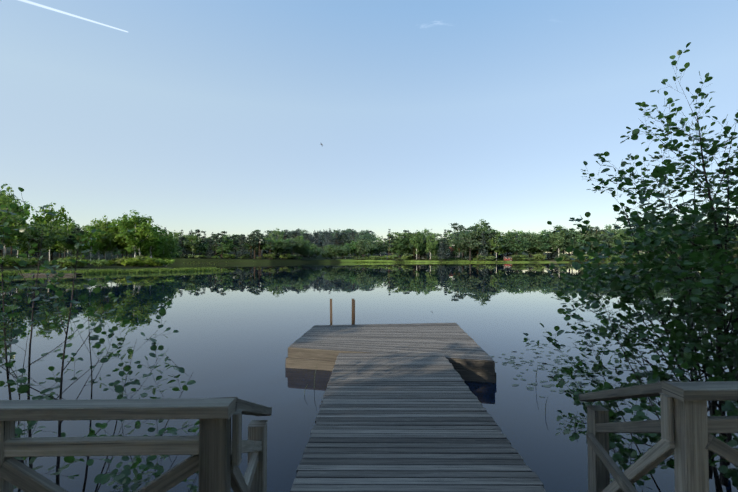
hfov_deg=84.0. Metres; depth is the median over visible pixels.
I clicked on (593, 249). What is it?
broad tree
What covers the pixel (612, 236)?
pine tree
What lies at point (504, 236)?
birch tree
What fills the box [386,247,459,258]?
white houses
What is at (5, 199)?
birch tree
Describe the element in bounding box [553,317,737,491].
shrub
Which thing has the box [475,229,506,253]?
broad tree
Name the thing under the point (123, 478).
shrub
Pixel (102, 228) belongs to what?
birch tree
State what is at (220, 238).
pine tree
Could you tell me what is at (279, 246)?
broad tree
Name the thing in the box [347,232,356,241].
pine tree
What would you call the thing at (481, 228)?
birch tree
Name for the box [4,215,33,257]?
birch tree
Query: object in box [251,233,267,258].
pine tree
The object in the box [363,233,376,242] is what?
broad tree
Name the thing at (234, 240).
pine tree
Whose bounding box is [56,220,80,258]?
birch tree
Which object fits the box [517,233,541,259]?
broad tree
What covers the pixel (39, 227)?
broad tree
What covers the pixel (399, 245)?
broad tree
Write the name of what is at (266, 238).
broad tree
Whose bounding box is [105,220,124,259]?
birch tree
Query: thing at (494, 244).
birch tree
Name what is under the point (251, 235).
pine tree
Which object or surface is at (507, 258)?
red boat house
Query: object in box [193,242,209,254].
broad tree
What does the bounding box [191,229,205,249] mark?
pine tree
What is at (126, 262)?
bush
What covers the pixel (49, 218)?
birch tree
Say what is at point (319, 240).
spruce tree
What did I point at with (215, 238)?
pine tree
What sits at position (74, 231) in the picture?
pine tree
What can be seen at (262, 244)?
pine tree
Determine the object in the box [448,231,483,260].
broad tree
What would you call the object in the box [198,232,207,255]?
spruce tree
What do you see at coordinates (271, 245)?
pine tree
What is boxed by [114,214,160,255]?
birch tree
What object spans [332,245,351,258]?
broad tree
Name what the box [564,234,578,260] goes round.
broad tree
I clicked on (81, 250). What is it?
birch tree
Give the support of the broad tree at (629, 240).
on the ground
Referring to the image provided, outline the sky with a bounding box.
[0,0,737,253]
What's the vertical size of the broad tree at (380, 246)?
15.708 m
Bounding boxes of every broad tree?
[0,212,41,243]
[13,220,68,265]
[18,215,79,260]
[61,227,76,257]
[101,227,132,258]
[126,224,167,258]
[142,235,181,264]
[150,237,183,258]
[176,235,200,251]
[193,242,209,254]
[214,242,231,258]
[216,239,236,253]
[230,234,241,255]
[241,237,262,257]
[260,237,279,254]
[263,240,287,254]
[264,230,275,238]
[274,240,294,258]
[280,238,293,252]
[288,238,309,258]
[294,238,312,256]
[301,249,311,255]
[323,244,337,258]
[328,247,341,258]
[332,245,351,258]
[338,230,351,244]
[342,236,355,244]
[343,240,358,253]
[355,239,374,255]
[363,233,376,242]
[364,239,379,253]
[374,241,387,257]
[387,232,412,259]
[389,238,409,259]
[403,232,427,258]
[409,241,427,259]
[423,233,440,255]
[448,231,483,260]
[452,233,464,258]
[459,245,476,259]
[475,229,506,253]
[486,237,510,253]
[502,231,530,254]
[516,232,548,256]
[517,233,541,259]
[526,235,552,260]
[528,236,556,260]
[540,229,549,259]
[544,228,584,253]
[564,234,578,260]
[566,232,601,251]
[576,232,598,260]
[591,229,615,254]
[610,229,634,260]
[614,229,647,253]
[640,227,671,252]
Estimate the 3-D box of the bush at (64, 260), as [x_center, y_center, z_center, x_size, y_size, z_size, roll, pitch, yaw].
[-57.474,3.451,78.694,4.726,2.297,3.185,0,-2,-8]
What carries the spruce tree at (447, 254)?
on the ground
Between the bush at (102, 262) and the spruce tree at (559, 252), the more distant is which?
the spruce tree at (559, 252)
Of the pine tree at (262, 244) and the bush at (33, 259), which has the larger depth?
the pine tree at (262, 244)
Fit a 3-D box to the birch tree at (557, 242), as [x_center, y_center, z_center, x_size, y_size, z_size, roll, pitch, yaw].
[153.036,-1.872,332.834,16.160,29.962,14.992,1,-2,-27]
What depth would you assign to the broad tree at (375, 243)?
344.50 m
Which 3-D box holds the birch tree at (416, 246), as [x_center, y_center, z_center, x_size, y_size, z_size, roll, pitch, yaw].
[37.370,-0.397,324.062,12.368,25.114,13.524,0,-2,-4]
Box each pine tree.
[65,227,84,257]
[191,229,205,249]
[210,236,221,245]
[215,231,228,258]
[228,235,238,244]
[244,233,257,243]
[248,238,260,247]
[250,230,260,238]
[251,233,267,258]
[255,238,267,246]
[266,242,274,249]
[290,230,300,237]
[302,233,311,239]
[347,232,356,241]
[381,236,394,246]
[447,223,465,239]
[470,226,485,260]
[486,232,498,245]
[590,226,606,253]
[603,233,621,256]
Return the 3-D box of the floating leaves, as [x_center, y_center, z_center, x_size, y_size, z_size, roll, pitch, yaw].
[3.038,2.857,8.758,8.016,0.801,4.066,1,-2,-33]
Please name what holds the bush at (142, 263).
on the ground
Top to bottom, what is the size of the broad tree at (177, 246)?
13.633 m
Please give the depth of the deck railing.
1.92 m
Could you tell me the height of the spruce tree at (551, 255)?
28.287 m
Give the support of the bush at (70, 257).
on the ground
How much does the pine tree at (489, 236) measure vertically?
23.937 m
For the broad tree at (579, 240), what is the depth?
327.59 m
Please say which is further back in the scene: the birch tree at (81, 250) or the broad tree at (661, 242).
the broad tree at (661, 242)
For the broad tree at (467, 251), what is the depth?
341.48 m
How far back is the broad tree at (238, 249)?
306.58 m
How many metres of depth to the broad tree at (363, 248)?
322.50 m
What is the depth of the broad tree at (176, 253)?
130.24 m
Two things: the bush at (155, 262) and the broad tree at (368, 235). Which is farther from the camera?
the broad tree at (368, 235)
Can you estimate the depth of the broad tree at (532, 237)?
346.20 m
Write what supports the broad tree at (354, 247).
on the ground
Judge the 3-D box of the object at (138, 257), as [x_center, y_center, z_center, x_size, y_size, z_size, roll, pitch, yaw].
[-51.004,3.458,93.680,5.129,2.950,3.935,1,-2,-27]
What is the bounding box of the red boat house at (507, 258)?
[504,256,511,260]
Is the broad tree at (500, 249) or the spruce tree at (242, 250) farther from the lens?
the broad tree at (500, 249)
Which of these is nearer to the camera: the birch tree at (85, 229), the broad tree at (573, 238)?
the birch tree at (85, 229)
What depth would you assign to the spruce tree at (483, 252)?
322.72 m
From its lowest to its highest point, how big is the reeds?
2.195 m
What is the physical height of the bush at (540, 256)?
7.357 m
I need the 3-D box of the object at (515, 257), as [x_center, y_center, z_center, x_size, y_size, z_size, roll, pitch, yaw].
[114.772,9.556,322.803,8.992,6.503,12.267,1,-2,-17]
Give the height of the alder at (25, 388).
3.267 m
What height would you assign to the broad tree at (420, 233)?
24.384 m
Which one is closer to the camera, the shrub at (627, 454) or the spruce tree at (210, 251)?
the shrub at (627, 454)
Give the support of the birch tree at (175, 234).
on the ground
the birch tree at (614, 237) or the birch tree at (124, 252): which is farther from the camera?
the birch tree at (614, 237)
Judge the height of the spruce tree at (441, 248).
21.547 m
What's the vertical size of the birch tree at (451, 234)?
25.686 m
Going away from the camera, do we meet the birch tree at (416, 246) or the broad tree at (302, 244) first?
the broad tree at (302, 244)
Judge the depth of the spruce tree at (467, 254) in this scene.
339.07 m
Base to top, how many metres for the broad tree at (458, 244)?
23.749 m
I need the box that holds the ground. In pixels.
[0,242,736,273]
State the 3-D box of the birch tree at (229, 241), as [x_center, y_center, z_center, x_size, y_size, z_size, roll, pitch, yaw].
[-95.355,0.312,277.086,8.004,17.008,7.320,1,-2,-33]
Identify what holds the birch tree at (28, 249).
on the ground
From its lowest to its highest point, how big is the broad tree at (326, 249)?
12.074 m
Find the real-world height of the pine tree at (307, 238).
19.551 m
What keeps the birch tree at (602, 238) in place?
on the ground
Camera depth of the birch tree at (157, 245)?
97.06 m
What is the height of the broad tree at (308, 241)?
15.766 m
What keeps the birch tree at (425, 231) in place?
on the ground
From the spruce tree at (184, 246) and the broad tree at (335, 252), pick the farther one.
the broad tree at (335, 252)
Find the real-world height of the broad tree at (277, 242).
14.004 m
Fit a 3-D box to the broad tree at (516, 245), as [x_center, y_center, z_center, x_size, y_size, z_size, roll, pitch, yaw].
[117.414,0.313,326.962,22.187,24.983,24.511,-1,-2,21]
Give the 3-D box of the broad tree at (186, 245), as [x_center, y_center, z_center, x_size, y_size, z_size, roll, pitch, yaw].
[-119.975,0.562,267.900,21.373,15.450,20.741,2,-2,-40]
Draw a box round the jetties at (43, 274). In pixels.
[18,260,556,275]
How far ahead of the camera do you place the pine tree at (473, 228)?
329.37 m
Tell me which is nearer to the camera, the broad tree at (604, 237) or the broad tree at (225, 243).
the broad tree at (225, 243)
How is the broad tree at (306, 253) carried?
on the ground
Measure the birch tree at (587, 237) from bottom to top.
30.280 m
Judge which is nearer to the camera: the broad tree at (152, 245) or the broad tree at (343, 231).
the broad tree at (152, 245)
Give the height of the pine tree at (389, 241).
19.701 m
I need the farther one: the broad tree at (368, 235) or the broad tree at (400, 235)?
the broad tree at (368, 235)
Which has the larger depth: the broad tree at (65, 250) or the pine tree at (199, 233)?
the pine tree at (199, 233)
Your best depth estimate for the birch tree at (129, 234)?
93.70 m
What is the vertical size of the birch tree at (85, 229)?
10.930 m
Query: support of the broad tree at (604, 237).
on the ground
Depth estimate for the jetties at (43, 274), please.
65.22 m
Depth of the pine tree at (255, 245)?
273.08 m
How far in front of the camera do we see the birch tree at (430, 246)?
324.18 m
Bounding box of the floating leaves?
[304,347,615,422]
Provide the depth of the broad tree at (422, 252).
331.99 m
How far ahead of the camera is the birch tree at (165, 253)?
104.33 m
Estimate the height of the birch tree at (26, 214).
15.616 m
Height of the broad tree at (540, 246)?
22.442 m
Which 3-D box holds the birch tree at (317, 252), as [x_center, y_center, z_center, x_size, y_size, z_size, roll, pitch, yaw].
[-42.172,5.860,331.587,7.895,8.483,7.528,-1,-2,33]
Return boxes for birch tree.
[0,183,26,255]
[0,198,43,254]
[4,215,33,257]
[16,226,44,256]
[34,202,72,261]
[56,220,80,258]
[70,236,86,256]
[77,225,103,264]
[83,222,105,260]
[88,216,117,259]
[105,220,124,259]
[107,217,137,258]
[109,209,153,256]
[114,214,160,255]
[139,225,166,257]
[152,230,176,265]
[171,231,181,241]
[186,234,201,254]
[222,234,233,253]
[269,228,284,240]
[314,248,320,257]
[376,236,386,250]
[404,233,412,253]
[408,230,423,259]
[421,229,433,253]
[425,234,437,259]
[444,231,453,251]
[453,241,459,259]
[470,219,488,260]
[488,235,504,260]
[500,234,511,260]
[549,225,566,255]
[574,225,597,260]
[598,228,609,260]
[608,229,625,253]
[609,233,622,253]
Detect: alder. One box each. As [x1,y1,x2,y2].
[0,184,178,491]
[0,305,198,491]
[523,42,737,491]
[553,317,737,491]
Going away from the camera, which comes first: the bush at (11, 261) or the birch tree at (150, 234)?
the bush at (11, 261)
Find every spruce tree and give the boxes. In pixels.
[176,230,187,257]
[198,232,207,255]
[206,238,214,257]
[238,234,246,257]
[252,232,261,255]
[317,231,322,245]
[326,228,333,247]
[436,234,445,260]
[442,229,451,260]
[465,248,475,258]
[478,231,488,259]
[548,228,560,258]
[554,240,565,258]
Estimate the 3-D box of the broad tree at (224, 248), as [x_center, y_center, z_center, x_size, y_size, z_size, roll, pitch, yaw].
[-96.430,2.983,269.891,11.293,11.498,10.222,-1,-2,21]
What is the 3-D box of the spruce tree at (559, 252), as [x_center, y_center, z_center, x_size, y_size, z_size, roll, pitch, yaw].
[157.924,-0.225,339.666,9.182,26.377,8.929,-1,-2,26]
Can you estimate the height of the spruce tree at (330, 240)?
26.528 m
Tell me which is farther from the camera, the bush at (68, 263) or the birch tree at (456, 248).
the birch tree at (456, 248)
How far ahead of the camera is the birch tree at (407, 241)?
336.09 m
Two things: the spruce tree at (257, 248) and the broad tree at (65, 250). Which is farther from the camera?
the spruce tree at (257, 248)
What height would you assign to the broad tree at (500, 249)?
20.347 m
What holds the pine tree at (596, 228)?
on the ground
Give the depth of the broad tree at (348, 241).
541.50 m
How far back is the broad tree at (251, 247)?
280.55 m
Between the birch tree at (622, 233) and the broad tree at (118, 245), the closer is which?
the broad tree at (118, 245)
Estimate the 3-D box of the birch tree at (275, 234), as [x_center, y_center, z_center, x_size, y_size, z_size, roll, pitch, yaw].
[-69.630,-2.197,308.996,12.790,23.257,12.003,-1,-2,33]
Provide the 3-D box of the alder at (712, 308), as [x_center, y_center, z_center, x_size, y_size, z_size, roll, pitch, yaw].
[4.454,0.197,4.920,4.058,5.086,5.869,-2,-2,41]
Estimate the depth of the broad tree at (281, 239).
296.45 m
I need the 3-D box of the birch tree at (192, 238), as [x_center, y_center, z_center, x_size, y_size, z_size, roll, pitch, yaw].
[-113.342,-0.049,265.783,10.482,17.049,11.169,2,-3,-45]
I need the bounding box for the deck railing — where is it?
[0,381,737,491]
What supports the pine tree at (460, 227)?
on the ground
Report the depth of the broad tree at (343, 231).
619.74 m
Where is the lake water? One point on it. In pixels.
(241, 328)
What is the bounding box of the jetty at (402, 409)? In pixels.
[285,299,545,491]
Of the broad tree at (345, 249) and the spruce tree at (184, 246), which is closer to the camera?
the spruce tree at (184, 246)
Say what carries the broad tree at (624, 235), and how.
on the ground
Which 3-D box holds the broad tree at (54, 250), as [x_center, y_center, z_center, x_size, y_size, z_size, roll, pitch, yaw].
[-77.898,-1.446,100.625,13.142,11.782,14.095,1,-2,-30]
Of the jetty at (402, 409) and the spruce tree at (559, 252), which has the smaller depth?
the jetty at (402, 409)
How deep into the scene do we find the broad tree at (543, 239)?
334.11 m
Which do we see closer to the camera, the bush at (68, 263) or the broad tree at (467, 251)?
the bush at (68, 263)
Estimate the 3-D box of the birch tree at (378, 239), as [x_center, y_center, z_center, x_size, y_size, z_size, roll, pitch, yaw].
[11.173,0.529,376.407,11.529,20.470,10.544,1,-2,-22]
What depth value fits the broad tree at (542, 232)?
358.81 m
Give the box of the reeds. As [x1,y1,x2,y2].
[0,260,524,275]
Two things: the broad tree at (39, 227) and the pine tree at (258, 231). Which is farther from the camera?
the pine tree at (258, 231)
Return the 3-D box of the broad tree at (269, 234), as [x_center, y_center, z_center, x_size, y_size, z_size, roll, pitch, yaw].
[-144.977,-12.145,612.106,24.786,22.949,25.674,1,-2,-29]
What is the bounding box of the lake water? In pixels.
[0,262,737,491]
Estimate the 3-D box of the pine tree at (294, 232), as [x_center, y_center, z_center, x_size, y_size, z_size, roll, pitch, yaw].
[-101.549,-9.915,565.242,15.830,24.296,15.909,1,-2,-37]
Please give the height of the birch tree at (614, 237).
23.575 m
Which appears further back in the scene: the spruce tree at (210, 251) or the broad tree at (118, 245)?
the spruce tree at (210, 251)
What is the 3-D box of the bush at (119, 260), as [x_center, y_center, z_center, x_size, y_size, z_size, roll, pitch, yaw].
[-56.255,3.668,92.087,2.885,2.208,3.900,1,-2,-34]
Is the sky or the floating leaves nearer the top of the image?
the sky
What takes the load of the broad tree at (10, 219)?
on the ground
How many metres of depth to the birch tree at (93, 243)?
90.69 m

